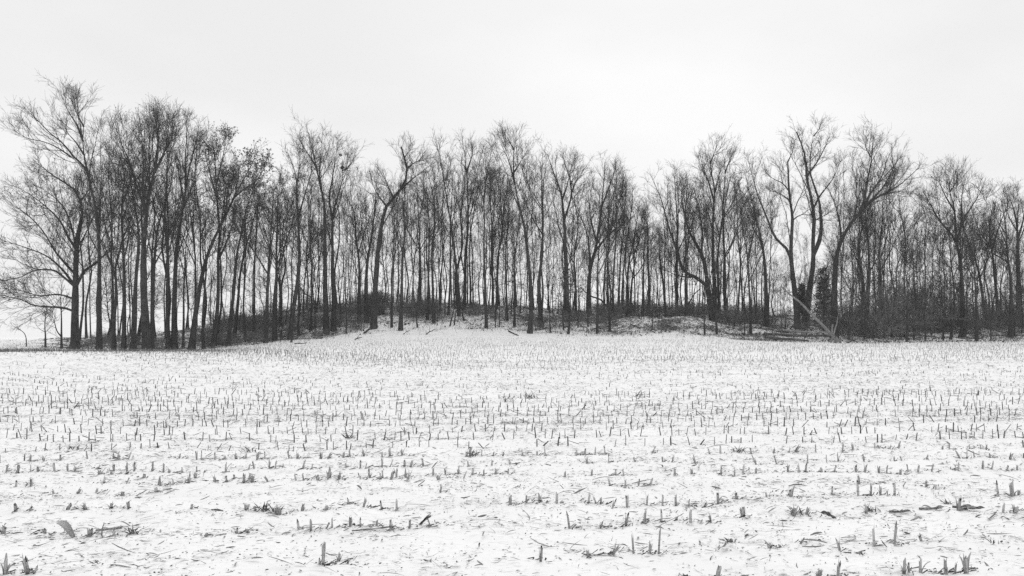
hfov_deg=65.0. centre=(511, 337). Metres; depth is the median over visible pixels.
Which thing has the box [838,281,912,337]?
bare shrub
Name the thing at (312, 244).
thin tree
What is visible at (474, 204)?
bare tree
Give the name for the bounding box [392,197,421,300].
thin tree
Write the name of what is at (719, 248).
thin tree
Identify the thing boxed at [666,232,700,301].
thin tree
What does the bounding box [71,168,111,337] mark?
thin tree
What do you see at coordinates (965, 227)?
thin tree
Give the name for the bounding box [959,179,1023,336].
bare tree
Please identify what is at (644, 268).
thin tree
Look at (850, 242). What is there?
thin tree
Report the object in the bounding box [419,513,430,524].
corn husk
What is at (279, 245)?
thin tree
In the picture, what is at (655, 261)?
thin tree
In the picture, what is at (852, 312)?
bare shrub
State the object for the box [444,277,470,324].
sapling
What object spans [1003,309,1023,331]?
bare shrub
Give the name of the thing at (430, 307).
bare shrub
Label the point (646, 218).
bare tree
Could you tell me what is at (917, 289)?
bare shrub
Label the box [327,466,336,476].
corn stub
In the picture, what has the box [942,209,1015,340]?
bare tree
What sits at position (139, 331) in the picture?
thin tree
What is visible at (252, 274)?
thin tree
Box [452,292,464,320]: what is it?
sapling
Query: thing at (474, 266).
young tree
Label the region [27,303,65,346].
young tree
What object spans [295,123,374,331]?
bare tree
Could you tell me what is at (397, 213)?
thin tree
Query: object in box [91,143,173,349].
bare tree
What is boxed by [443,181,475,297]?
thin tree
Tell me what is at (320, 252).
thin tree
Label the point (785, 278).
thin tree
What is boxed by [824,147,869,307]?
thin tree
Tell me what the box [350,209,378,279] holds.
thin tree
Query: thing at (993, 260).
bare tree
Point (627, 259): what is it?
bare tree
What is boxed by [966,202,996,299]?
thin tree
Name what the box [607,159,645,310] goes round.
bare tree
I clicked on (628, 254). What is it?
thin tree
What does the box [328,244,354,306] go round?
young tree
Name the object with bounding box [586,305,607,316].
bare shrub
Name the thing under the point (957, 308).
bare shrub
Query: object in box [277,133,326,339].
bare tree
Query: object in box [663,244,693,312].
young tree
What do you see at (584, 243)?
thin tree
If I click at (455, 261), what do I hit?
bare tree
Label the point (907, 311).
sapling
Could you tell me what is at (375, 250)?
thin tree
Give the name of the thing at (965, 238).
thin tree
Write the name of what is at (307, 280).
thin tree
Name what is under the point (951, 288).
bare shrub
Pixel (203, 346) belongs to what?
bare tree
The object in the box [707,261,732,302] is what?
young tree
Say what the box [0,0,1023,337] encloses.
sky
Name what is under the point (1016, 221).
bare tree
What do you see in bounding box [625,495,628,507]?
corn stub
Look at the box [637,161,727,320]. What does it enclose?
bare tree
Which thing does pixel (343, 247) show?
thin tree
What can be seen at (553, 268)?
thin tree
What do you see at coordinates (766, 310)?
bare tree
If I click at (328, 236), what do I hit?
thin tree
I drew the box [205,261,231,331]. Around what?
young tree
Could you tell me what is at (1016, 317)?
bare shrub
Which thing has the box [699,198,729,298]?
thin tree
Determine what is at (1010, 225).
thin tree
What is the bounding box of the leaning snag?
[780,286,840,342]
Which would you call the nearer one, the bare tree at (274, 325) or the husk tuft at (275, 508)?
the husk tuft at (275, 508)
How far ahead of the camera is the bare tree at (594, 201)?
70.10 m
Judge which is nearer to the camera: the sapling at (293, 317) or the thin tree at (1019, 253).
the sapling at (293, 317)
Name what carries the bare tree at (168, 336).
on the ground
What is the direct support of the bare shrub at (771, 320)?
on the ground
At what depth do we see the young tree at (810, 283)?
61.40 m
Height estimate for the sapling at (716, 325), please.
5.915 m
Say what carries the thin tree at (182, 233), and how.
on the ground
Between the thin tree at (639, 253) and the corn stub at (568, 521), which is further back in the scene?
the thin tree at (639, 253)
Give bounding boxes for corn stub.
[0,526,5,533]
[1,553,17,574]
[22,554,28,573]
[87,528,92,536]
[265,507,280,514]
[322,542,325,564]
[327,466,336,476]
[389,520,393,529]
[390,468,394,479]
[538,545,542,560]
[566,510,570,528]
[611,543,620,554]
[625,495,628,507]
[632,537,634,553]
[643,509,646,523]
[648,540,652,553]
[658,526,660,552]
[689,509,691,522]
[716,565,720,575]
[740,506,744,516]
[788,485,794,496]
[791,504,797,515]
[812,568,822,575]
[835,537,840,550]
[836,560,840,575]
[856,480,858,495]
[872,528,875,546]
[893,482,895,495]
[893,520,897,544]
[895,558,909,573]
[919,558,929,572]
[943,558,947,574]
[955,497,961,510]
[959,552,970,573]
[995,480,998,495]
[1009,481,1018,495]
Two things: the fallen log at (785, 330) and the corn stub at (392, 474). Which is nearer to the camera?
the corn stub at (392, 474)
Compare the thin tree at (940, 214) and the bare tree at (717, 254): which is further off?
the thin tree at (940, 214)
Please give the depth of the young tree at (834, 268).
54.27 m
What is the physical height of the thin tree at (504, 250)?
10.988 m
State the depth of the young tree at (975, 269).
64.36 m
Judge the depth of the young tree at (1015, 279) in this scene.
59.31 m
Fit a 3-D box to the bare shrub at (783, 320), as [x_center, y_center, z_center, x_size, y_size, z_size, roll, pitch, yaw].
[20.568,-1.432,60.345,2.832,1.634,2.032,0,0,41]
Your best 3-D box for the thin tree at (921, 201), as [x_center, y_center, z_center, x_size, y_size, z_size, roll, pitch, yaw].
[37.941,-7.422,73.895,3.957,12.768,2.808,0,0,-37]
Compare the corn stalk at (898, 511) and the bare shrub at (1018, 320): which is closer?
the corn stalk at (898, 511)
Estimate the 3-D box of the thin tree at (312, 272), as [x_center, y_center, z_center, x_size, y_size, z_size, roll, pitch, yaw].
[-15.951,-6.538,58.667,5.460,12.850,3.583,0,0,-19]
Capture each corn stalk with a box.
[352,521,395,530]
[889,509,910,512]
[919,505,943,509]
[952,504,984,508]
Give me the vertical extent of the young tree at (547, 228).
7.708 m
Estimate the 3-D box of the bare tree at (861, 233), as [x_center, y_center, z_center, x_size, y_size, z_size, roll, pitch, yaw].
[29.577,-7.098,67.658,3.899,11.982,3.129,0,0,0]
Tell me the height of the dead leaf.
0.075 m
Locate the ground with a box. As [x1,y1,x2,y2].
[0,302,1023,575]
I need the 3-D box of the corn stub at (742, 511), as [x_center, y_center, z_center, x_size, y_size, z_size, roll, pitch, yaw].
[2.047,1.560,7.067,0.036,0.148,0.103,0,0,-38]
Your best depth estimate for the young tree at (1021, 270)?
59.34 m
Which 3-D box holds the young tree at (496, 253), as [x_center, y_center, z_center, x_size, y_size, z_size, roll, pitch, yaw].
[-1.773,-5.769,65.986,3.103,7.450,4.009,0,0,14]
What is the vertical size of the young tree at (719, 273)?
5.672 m
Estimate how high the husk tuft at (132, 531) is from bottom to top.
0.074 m
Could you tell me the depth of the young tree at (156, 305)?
59.10 m
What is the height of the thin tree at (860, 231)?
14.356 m
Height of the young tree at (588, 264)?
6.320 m
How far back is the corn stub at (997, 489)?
8.18 m
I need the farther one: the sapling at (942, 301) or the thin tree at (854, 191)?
the thin tree at (854, 191)
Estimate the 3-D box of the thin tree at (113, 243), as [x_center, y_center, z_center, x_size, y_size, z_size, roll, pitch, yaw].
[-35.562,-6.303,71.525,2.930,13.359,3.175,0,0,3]
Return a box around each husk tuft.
[123,524,142,534]
[253,502,270,510]
[265,504,284,512]
[342,431,354,437]
[523,390,535,398]
[730,446,745,452]
[785,506,804,513]
[861,505,879,511]
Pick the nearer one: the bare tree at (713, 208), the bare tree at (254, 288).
the bare tree at (254, 288)
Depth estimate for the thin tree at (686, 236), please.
68.48 m
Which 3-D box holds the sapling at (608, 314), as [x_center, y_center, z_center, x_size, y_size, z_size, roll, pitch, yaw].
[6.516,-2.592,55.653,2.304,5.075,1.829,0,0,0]
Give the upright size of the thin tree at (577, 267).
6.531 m
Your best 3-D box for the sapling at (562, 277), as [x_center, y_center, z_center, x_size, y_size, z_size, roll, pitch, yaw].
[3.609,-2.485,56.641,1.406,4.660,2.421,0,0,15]
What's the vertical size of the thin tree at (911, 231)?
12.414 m
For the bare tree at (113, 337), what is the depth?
49.17 m
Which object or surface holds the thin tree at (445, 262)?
on the ground
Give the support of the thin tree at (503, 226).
on the ground
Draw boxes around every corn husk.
[56,520,74,537]
[94,526,127,530]
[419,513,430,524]
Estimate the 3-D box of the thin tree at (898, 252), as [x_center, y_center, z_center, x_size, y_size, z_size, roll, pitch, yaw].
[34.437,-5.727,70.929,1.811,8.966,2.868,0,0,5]
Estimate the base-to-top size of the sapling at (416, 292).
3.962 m
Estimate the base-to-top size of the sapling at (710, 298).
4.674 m
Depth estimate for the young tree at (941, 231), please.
56.15 m
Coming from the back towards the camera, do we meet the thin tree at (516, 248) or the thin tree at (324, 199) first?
the thin tree at (324, 199)
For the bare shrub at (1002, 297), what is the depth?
62.41 m
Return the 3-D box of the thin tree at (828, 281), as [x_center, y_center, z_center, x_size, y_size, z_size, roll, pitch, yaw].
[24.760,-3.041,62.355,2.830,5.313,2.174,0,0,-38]
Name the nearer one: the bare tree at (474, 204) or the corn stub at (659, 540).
the corn stub at (659, 540)
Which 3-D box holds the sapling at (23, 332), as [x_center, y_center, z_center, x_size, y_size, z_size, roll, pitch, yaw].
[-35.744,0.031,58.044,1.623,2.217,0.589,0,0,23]
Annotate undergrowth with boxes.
[80,288,1005,347]
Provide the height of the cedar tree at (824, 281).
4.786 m
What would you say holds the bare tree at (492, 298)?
on the ground
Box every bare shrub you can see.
[320,299,343,317]
[363,292,389,311]
[393,296,435,319]
[411,294,451,318]
[429,299,451,319]
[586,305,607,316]
[604,302,628,316]
[690,301,719,317]
[710,301,733,323]
[723,302,745,325]
[737,303,758,320]
[747,308,769,324]
[756,311,779,326]
[767,309,795,327]
[782,241,968,336]
[812,313,838,330]
[822,282,883,335]
[827,249,925,338]
[829,314,861,332]
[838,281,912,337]
[839,297,884,329]
[870,270,973,325]
[872,292,943,336]
[877,280,932,319]
[885,270,952,319]
[893,264,988,331]
[900,245,992,326]
[902,295,952,320]
[937,307,982,325]
[938,292,983,323]
[958,277,1023,328]
[965,301,1017,335]
[966,319,984,333]
[973,283,1023,328]
[994,295,1023,327]
[998,265,1023,320]
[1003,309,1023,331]
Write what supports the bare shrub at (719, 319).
on the ground
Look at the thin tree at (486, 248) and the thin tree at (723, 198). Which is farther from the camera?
the thin tree at (486, 248)
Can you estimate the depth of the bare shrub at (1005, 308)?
62.26 m
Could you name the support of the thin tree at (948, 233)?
on the ground
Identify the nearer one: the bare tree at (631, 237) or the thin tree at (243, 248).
the thin tree at (243, 248)
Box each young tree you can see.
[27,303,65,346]
[35,270,83,347]
[81,250,133,339]
[103,260,139,334]
[138,284,162,337]
[146,263,199,337]
[165,272,213,325]
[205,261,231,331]
[215,253,250,322]
[237,240,278,323]
[256,259,295,334]
[274,228,320,327]
[287,224,333,318]
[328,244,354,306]
[337,229,374,307]
[361,229,407,299]
[389,237,413,298]
[408,256,429,297]
[425,237,451,297]
[437,250,463,307]
[454,229,497,309]
[469,224,506,307]
[488,244,524,319]
[517,239,547,308]
[534,222,560,312]
[547,268,569,309]
[575,248,601,324]
[602,253,625,314]
[616,237,638,315]
[633,226,670,316]
[645,259,669,316]
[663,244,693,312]
[675,235,715,307]
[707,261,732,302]
[708,255,750,324]
[729,229,770,317]
[756,275,779,332]
[771,287,790,327]
[792,275,822,324]
[810,241,851,338]
[811,198,892,317]
[815,214,882,340]
[818,278,830,323]
[844,254,890,336]
[857,226,898,327]
[860,203,935,337]
[873,254,899,334]
[891,229,933,300]
[892,241,960,340]
[902,240,921,328]
[908,218,963,336]
[915,223,946,280]
[917,200,1001,339]
[923,240,998,333]
[929,205,1000,337]
[954,226,1002,327]
[954,229,993,313]
[971,210,1023,320]
[980,239,1023,334]
[983,228,1023,334]
[997,258,1023,327]
[1004,255,1023,333]
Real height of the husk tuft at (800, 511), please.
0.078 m
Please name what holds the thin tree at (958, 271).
on the ground
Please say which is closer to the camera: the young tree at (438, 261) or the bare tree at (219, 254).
the bare tree at (219, 254)
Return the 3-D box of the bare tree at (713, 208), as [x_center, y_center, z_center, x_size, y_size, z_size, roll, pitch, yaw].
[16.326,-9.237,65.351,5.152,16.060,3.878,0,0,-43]
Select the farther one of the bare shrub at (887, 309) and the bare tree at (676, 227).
the bare tree at (676, 227)
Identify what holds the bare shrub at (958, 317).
on the ground
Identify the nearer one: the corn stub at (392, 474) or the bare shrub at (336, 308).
the corn stub at (392, 474)
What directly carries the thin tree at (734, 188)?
on the ground
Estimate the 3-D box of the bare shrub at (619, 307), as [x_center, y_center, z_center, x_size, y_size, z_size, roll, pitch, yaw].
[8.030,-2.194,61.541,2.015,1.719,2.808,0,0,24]
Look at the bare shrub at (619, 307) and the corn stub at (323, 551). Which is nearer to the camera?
the corn stub at (323, 551)
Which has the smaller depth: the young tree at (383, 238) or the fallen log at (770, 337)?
the fallen log at (770, 337)
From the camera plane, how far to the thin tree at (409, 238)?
72.06 m
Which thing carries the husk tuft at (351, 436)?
on the ground
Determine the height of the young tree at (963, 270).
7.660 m
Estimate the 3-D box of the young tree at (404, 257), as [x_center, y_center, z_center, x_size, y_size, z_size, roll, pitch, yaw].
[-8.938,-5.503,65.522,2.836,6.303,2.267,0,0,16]
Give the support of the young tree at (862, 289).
on the ground
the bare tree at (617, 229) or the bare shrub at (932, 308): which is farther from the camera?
the bare tree at (617, 229)
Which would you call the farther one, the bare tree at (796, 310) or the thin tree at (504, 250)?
the thin tree at (504, 250)
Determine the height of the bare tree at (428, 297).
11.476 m
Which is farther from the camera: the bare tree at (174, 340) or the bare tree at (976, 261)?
the bare tree at (976, 261)
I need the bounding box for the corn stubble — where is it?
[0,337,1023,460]
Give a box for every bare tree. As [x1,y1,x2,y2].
[0,73,121,349]
[0,137,135,349]
[77,173,145,350]
[84,94,197,350]
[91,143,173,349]
[99,137,160,350]
[118,159,186,348]
[133,145,200,350]
[157,108,214,348]
[163,202,205,346]
[182,138,276,349]
[184,193,232,348]
[192,120,252,346]
[202,162,295,342]
[209,169,267,344]
[216,185,267,337]
[236,170,280,335]
[246,170,316,340]
[260,182,305,326]
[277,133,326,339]
[285,107,350,333]
[288,210,339,319]
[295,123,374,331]
[333,185,386,322]
[342,180,398,322]
[347,132,437,329]
[375,193,417,327]
[382,167,455,301]
[384,179,430,330]
[403,152,453,323]
[407,172,452,319]
[421,164,469,311]
[428,126,465,316]
[444,168,500,307]
[452,127,491,309]
[460,131,508,328]
[469,163,511,307]
[481,152,518,320]
[482,119,547,333]
[483,173,518,308]
[488,197,539,326]
[510,156,562,327]
[532,135,602,321]
[544,176,601,312]
[566,150,640,313]
[576,178,630,333]
[587,173,625,304]
[597,166,640,304]
[604,160,633,316]
[605,177,649,311]
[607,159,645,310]
[609,190,652,300]
[617,218,660,311]
[625,222,661,312]
[635,194,658,312]
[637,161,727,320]
[643,219,674,301]
[656,161,707,306]
[668,159,726,315]
[686,124,738,309]
[689,133,767,317]
[711,157,752,315]
[728,155,780,326]
[729,189,787,333]
[733,126,829,327]
[778,113,854,321]
[821,111,942,336]
[842,185,883,304]
[848,197,891,299]
[853,185,909,316]
[909,154,1003,337]
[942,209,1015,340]
[956,221,1002,324]
[957,178,1022,326]
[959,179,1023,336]
[1001,175,1023,327]
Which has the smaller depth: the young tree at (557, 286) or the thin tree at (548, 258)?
the young tree at (557, 286)
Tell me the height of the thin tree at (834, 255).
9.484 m
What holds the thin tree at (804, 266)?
on the ground
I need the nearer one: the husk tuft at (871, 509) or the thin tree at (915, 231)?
the husk tuft at (871, 509)
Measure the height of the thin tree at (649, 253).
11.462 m
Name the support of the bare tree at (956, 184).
on the ground
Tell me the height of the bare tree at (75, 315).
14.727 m
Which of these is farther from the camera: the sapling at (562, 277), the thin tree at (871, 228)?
the thin tree at (871, 228)
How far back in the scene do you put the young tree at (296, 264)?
60.38 m
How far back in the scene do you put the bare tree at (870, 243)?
76.34 m
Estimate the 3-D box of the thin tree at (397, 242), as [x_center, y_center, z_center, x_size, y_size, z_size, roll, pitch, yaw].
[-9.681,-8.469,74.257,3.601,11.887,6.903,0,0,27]
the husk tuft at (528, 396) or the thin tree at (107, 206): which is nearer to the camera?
the husk tuft at (528, 396)
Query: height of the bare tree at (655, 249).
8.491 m
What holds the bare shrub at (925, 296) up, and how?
on the ground
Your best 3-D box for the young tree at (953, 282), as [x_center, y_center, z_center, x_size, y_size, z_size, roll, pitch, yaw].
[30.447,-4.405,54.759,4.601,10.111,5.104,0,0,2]
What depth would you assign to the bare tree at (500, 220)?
65.54 m
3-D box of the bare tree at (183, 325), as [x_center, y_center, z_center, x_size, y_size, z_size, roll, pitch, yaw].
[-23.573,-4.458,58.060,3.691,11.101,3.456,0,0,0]
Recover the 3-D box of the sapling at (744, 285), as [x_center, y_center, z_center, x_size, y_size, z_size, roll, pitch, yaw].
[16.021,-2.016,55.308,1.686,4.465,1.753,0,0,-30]
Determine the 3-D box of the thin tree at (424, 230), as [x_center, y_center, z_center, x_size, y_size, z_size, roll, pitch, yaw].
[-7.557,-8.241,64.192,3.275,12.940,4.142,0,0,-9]
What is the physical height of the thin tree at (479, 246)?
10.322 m
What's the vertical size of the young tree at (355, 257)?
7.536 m
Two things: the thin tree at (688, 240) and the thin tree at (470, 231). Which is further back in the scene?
the thin tree at (688, 240)
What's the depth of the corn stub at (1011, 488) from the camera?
8.12 m
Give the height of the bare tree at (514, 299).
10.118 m
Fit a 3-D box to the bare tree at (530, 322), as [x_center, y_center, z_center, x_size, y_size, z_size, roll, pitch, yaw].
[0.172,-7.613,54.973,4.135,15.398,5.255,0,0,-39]
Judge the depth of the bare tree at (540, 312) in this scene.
58.43 m
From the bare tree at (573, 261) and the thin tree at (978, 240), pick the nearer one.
the bare tree at (573, 261)
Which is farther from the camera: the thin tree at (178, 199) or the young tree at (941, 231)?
the thin tree at (178, 199)
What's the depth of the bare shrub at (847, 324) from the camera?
60.72 m
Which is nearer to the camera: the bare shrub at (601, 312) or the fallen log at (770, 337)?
the fallen log at (770, 337)
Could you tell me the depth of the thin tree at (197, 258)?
62.37 m
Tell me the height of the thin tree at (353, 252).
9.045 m
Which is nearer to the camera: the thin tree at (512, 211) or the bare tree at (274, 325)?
the bare tree at (274, 325)
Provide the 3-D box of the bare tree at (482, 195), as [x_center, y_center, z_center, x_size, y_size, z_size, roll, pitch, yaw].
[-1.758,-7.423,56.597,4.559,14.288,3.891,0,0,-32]
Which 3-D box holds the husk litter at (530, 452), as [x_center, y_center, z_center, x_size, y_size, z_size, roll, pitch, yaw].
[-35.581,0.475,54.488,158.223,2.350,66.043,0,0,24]
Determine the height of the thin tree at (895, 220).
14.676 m
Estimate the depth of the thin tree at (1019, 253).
66.24 m
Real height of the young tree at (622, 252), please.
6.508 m
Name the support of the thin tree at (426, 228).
on the ground
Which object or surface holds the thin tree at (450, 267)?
on the ground
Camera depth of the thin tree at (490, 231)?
72.05 m
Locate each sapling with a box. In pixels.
[11,323,26,346]
[282,294,307,342]
[292,273,305,334]
[328,275,353,333]
[408,278,424,327]
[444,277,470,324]
[449,278,474,326]
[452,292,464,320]
[473,278,504,327]
[491,285,513,326]
[536,278,568,332]
[552,272,573,329]
[563,268,581,333]
[563,282,582,327]
[589,267,620,331]
[644,293,664,329]
[695,273,714,334]
[701,253,727,333]
[733,279,759,334]
[860,285,885,340]
[893,271,932,341]
[893,277,924,338]
[934,286,951,340]
[981,274,1013,339]
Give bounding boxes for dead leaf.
[821,511,835,517]
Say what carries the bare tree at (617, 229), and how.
on the ground
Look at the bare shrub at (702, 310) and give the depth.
61.66 m
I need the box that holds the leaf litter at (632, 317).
[40,301,1023,349]
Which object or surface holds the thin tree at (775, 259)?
on the ground
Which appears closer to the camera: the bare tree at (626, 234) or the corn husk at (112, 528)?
the corn husk at (112, 528)
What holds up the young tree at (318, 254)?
on the ground
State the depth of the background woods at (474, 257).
74.63 m
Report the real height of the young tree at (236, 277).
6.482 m
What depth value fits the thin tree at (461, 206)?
64.22 m
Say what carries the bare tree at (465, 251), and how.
on the ground
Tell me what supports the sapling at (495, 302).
on the ground
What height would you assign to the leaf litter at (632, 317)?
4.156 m
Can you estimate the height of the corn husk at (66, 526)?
0.144 m
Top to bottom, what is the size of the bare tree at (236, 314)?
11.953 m
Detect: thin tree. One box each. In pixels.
[25,154,114,339]
[55,113,138,316]
[62,118,138,336]
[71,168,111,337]
[102,114,130,335]
[104,194,129,323]
[109,95,195,343]
[109,120,217,338]
[117,186,148,323]
[129,206,172,311]
[131,110,200,337]
[145,124,214,304]
[159,110,215,315]
[160,194,190,313]
[162,190,201,328]
[180,206,206,326]
[183,124,232,332]
[189,206,221,317]
[195,151,253,334]
[209,175,239,312]
[220,183,260,326]
[221,159,264,338]
[224,191,249,311]
[236,201,272,313]
[248,224,268,292]
[254,193,302,321]
[256,166,329,330]
[258,209,292,314]
[261,200,296,295]
[265,185,318,303]
[269,166,296,318]
[277,178,329,302]
[283,181,307,306]
[303,208,322,307]
[307,181,340,311]
[307,184,348,295]
[312,147,341,303]
[314,197,336,299]
[316,147,350,303]
[319,195,351,316]
[325,166,363,302]
[333,168,364,298]
[333,210,372,303]
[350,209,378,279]
[359,202,387,284]
[366,220,398,312]
[369,231,386,280]
[379,207,396,295]
[383,181,423,300]
[387,170,409,303]
[391,164,427,300]
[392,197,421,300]
[394,170,437,301]
[395,180,419,301]
[401,151,432,304]
[408,172,442,297]
[409,155,473,314]
[421,184,439,298]
[430,222,460,311]
[431,212,449,302]
[442,143,486,304]
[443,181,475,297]
[450,164,485,302]
[451,163,474,289]
[454,169,495,302]
[466,182,516,291]
[473,198,490,303]
[475,197,499,287]
[478,164,513,311]
[481,212,500,284]
[485,152,524,304]
[496,189,516,305]
[496,194,537,313]
[503,189,532,306]
[503,193,532,311]
[508,144,549,305]
[513,154,569,311]
[520,148,552,285]
[521,211,544,308]
[534,224,559,308]
[544,165,592,288]
[544,230,562,316]
[545,233,567,311]
[551,193,593,307]
[562,211,593,289]
[568,225,593,294]
[569,237,586,310]
[572,197,603,298]
[583,255,602,302]
[587,212,614,307]
[592,187,619,305]
[598,201,637,302]
[610,197,646,315]
[612,203,632,303]
[614,216,663,318]
[621,195,645,301]
[632,204,655,299]
[634,229,657,315]
[641,224,666,317]
[651,187,680,316]
[652,254,675,310]
[657,195,681,308]
[661,215,683,297]
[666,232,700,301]
[672,169,704,313]
[673,212,711,309]
[679,172,712,300]
[694,177,725,321]
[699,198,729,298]
[706,213,727,308]
[709,181,741,321]
[715,179,760,310]
[717,150,741,324]
[722,181,762,311]
[740,219,772,317]
[742,186,768,315]
[750,212,793,314]
[758,156,794,305]
[758,254,790,315]
[773,270,794,325]
[781,273,806,314]
[798,261,820,318]
[809,249,845,333]
[812,282,824,314]
[813,266,846,313]
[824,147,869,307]
[825,222,848,313]
[839,188,870,304]
[841,148,868,280]
[841,163,882,297]
[850,179,888,307]
[866,173,902,297]
[871,180,955,301]
[877,189,931,293]
[881,171,915,291]
[892,227,908,282]
[901,170,978,314]
[910,224,932,306]
[912,188,932,287]
[920,248,947,334]
[926,206,955,304]
[930,200,978,304]
[949,205,994,307]
[950,203,975,294]
[950,236,973,326]
[964,188,1002,314]
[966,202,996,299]
[967,233,991,297]
[988,221,1021,327]
[994,198,1021,305]
[1008,232,1023,278]
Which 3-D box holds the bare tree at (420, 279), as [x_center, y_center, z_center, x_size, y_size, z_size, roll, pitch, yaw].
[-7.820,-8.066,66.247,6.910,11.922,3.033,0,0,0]
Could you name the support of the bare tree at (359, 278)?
on the ground
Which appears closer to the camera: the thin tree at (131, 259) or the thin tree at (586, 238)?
the thin tree at (131, 259)
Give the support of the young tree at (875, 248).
on the ground
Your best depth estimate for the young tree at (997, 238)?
63.50 m
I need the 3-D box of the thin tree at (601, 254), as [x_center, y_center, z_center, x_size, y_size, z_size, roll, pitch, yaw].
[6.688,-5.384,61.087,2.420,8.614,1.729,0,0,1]
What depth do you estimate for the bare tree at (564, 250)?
60.42 m
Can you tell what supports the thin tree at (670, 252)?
on the ground
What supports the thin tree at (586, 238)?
on the ground
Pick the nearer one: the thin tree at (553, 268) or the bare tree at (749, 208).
the bare tree at (749, 208)
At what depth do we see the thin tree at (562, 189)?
62.66 m
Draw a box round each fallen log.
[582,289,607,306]
[764,333,825,336]
[765,336,808,341]
[782,329,826,332]
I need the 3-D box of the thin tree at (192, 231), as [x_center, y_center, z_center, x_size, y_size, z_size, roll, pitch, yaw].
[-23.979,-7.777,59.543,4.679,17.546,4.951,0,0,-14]
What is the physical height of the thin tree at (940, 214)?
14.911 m
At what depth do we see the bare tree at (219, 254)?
55.01 m
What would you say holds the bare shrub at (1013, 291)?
on the ground
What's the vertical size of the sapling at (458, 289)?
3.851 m
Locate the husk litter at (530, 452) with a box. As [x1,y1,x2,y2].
[0,328,1023,575]
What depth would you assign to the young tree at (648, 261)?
64.02 m
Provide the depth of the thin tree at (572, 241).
70.10 m
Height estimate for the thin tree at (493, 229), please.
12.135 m
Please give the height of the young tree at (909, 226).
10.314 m
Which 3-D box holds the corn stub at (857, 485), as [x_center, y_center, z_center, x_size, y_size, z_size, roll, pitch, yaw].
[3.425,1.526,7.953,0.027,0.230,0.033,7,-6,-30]
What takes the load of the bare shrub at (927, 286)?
on the ground
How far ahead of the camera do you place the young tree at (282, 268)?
58.48 m
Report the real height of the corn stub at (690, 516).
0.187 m
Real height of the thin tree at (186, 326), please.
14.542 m
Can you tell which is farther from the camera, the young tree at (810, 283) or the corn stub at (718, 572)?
the young tree at (810, 283)
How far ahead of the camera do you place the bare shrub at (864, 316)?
61.89 m
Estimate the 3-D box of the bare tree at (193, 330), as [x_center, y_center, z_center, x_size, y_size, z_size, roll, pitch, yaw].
[-18.828,-6.045,53.536,6.140,14.500,4.138,0,0,-14]
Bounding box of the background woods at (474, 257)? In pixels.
[46,128,1023,336]
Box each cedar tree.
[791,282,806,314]
[811,265,831,319]
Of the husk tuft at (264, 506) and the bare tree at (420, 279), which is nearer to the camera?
the husk tuft at (264, 506)
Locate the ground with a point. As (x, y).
(452, 542)
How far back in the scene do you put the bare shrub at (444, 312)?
60.29 m
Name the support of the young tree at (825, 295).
on the ground
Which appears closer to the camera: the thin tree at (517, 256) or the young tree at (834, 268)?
the young tree at (834, 268)
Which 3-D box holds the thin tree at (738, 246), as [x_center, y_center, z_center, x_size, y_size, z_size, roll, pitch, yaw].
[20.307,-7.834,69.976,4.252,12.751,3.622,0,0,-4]
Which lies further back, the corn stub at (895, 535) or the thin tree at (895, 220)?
the thin tree at (895, 220)
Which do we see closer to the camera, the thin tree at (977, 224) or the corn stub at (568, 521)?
the corn stub at (568, 521)
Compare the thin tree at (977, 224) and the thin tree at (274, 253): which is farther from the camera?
the thin tree at (977, 224)
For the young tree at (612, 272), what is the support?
on the ground
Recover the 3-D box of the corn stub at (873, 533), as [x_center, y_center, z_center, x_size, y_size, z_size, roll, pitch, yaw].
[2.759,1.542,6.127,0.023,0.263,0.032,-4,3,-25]
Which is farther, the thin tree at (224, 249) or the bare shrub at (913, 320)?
the thin tree at (224, 249)
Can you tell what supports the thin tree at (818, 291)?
on the ground
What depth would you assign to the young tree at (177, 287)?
63.72 m
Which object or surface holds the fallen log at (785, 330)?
on the ground
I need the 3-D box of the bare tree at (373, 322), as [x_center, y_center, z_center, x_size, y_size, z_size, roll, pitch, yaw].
[-8.262,-7.393,56.561,6.923,14.224,3.599,0,0,0]
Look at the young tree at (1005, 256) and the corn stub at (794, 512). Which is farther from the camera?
the young tree at (1005, 256)
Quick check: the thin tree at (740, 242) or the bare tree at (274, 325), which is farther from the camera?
the thin tree at (740, 242)
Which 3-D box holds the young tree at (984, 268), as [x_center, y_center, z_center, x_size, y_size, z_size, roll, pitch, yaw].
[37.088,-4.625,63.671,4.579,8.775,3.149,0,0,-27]
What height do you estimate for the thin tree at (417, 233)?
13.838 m
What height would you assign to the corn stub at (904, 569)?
0.167 m
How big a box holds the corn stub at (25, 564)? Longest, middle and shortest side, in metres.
0.213 x 0.049 x 0.040 m
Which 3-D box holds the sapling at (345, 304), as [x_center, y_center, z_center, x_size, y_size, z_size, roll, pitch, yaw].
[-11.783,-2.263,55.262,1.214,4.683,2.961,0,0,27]
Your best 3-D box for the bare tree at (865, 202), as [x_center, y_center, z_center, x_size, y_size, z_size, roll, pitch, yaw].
[25.300,-7.562,57.074,10.116,16.001,4.837,0,0,-11]
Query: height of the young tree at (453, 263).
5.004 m
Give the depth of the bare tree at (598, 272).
54.45 m
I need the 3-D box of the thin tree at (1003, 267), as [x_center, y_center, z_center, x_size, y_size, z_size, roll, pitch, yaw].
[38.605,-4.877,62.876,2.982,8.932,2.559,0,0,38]
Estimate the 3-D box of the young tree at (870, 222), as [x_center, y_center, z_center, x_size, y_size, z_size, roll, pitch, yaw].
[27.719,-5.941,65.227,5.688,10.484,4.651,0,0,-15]
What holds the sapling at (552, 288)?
on the ground
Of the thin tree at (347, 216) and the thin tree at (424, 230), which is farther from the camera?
the thin tree at (347, 216)
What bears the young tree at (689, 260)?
on the ground
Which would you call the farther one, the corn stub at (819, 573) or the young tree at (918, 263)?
the young tree at (918, 263)
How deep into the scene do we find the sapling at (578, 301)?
57.74 m
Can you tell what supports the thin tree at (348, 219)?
on the ground

